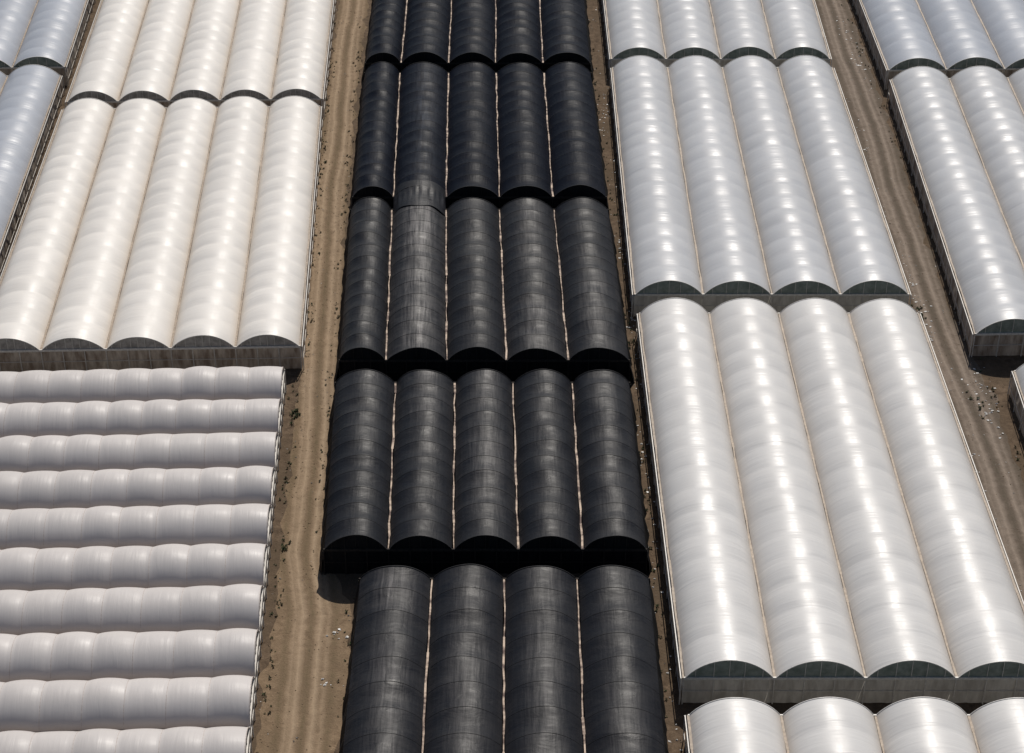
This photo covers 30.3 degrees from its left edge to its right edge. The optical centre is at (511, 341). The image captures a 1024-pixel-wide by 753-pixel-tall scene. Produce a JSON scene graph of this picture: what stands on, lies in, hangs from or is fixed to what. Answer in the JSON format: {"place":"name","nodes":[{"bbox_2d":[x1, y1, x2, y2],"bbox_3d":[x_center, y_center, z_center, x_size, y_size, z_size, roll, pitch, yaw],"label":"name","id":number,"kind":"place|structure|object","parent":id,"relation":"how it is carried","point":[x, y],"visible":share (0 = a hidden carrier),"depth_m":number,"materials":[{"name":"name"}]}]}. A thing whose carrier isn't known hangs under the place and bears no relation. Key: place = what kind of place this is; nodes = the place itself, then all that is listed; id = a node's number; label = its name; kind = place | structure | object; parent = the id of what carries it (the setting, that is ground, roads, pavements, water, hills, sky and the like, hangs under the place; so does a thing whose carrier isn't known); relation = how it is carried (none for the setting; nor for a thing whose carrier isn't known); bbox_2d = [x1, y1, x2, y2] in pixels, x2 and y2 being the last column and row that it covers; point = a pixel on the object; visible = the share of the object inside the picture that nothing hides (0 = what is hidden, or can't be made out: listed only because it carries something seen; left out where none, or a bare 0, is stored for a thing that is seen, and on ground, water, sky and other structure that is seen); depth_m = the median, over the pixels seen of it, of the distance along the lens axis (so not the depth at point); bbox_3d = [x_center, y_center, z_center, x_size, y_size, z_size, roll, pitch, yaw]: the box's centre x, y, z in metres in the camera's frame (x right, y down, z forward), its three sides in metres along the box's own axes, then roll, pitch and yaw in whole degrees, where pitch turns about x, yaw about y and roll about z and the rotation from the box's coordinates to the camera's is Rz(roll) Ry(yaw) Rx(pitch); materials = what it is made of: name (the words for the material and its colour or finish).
{"place":"outdoors","nodes":[
{"label":"outdoors","id":0,"kind":"place"},
{"bbox_2d":[254,0,368,752],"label":"dirt road","id":1,"kind":"structure","parent":0,"point":[297,668],"depth_m":190.21,"materials":[{"name":"brown soil"}]},
{"bbox_2d":[0,0,1023,752],"bbox_3d":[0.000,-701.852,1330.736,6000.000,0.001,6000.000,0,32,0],"label":"ground","id":2,"kind":"structure","parent":0,"point":[996,372],"depth_m":207.41,"materials":[{"name":"soil"}]},
{"bbox_2d":[0,64,64,275],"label":"plastic greenhouse","id":3,"kind":"object","parent":2,"relation":"on","point":[29,107],"visible":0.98,"depth_m":255.30,"materials":[{"name":"plastic"}]},
{"bbox_2d":[0,0,95,85],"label":"plastic greenhouse","id":4,"kind":"object","parent":2,"relation":"on","point":[47,34],"visible":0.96,"depth_m":283.60,"materials":[{"name":"plastic"}]},
{"bbox_2d":[0,366,286,752],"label":"plastic greenhouse","id":5,"kind":"object","parent":2,"relation":"on","point":[137,517],"visible":1,"depth_m":176.85,"materials":[{"name":"plastic"}]},
{"bbox_2d":[0,96,322,371],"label":"plastic greenhouse","id":6,"kind":"object","parent":2,"relation":"on","point":[168,156],"visible":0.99,"depth_m":229.02,"materials":[{"name":"plastic"}]},
{"bbox_2d":[65,0,336,118],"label":"plastic greenhouse","id":7,"kind":"object","parent":2,"relation":"on","point":[207,41],"visible":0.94,"depth_m":277.18,"materials":[{"name":"plastic"}]},
{"bbox_2d":[361,0,593,81],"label":"shade net greenhouse","id":8,"kind":"object","parent":2,"relation":"on","point":[563,35],"visible":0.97,"depth_m":282.99,"materials":[{"name":"fabric"}]},
{"bbox_2d":[348,61,609,217],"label":"shade net greenhouse","id":9,"kind":"object","parent":2,"relation":"on","point":[469,124],"visible":0.99,"depth_m":254.16,"materials":[{"name":"fabric"}]},
{"bbox_2d":[334,197,633,381],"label":"shade net greenhouse","id":10,"kind":"object","parent":2,"relation":"on","point":[533,324],"visible":0.99,"depth_m":219.21,"materials":[{"name":"fabric"}]},
{"bbox_2d":[393,180,445,215],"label":"shade net strip","id":11,"kind":"object","parent":10,"relation":"on","point":[429,190],"visible":1,"depth_m":239.09,"materials":[{"name":"grey fabric"}]},
{"bbox_2d":[319,369,651,574],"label":"shade net greenhouse","id":12,"kind":"object","parent":2,"relation":"on","point":[421,466],"visible":0.99,"depth_m":188.80,"materials":[{"name":"fabric"}]},
{"bbox_2d":[339,564,668,752],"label":"shade net greenhouse","id":13,"kind":"object","parent":2,"relation":"on","point":[472,650],"visible":1,"depth_m":165.23,"materials":[{"name":"fabric"}]},
{"bbox_2d":[256,0,1020,752],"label":"dry grass","id":14,"kind":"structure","parent":2,"relation":"on","point":[332,374],"depth_m":208.81,"materials":[{"name":"brown plant"}]},
{"bbox_2d":[259,9,1021,750],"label":"plastic litter","id":15,"kind":"object","parent":2,"relation":"on","point":[637,425],"visible":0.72,"depth_m":208.29,"materials":[{"name":"white plastic"}]},
{"bbox_2d":[262,4,1019,705],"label":"weeds","id":16,"kind":"object","parent":2,"relation":"on","point":[634,382],"visible":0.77,"depth_m":205.28,"materials":[{"name":"green plant"}]},
{"bbox_2d":[260,6,1023,750],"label":"stones","id":17,"kind":"object","parent":2,"relation":"on","point":[330,354],"visible":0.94,"depth_m":207.54,"materials":[{"name":"grey stone"}]},
{"bbox_2d":[280,10,1016,741],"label":"dark scraps","id":18,"kind":"object","parent":2,"relation":"on","point":[638,358],"visible":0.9,"depth_m":207.64,"materials":[{"name":"black plastic"}]},
{"bbox_2d":[601,0,831,75],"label":"plastic greenhouse","id":19,"kind":"object","parent":2,"relation":"on","point":[741,28],"visible":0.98,"depth_m":283.50,"materials":[{"name":"plastic"}]},
{"bbox_2d":[610,55,911,316],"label":"plastic greenhouse","id":20,"kind":"object","parent":2,"relation":"on","point":[856,262],"visible":1,"depth_m":240.24,"materials":[{"name":"plastic"}]},
{"bbox_2d":[636,298,1023,704],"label":"plastic greenhouse","id":21,"kind":"object","parent":2,"relation":"on","point":[724,632],"visible":0.99,"depth_m":182.89,"materials":[{"name":"plastic"}]},
{"bbox_2d":[683,697,1023,752],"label":"plastic greenhouse","id":22,"kind":"object","parent":2,"relation":"on","point":[838,725],"visible":1,"depth_m":158.00,"materials":[{"name":"plastic"}]},
{"bbox_2d":[852,0,1023,89],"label":"plastic greenhouse","id":23,"kind":"object","parent":2,"relation":"on","point":[900,35],"visible":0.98,"depth_m":282.58,"materials":[{"name":"plastic"}]},
{"bbox_2d":[887,66,1023,356],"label":"plastic greenhouse","id":24,"kind":"object","parent":2,"relation":"on","point":[970,203],"visible":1,"depth_m":242.06,"materials":[{"name":"plastic"}]},
{"bbox_2d":[1007,364,1023,436],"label":"plastic greenhouse","id":25,"kind":"object","parent":2,"relation":"on","point":[1016,387],"visible":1,"depth_m":204.58,"materials":[{"name":"plastic"}]},
{"bbox_2d":[814,0,1023,600],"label":"dirt road","id":26,"kind":"structure","parent":0,"point":[982,439],"depth_m":227.42,"materials":[{"name":"brown soil"}]}
]}

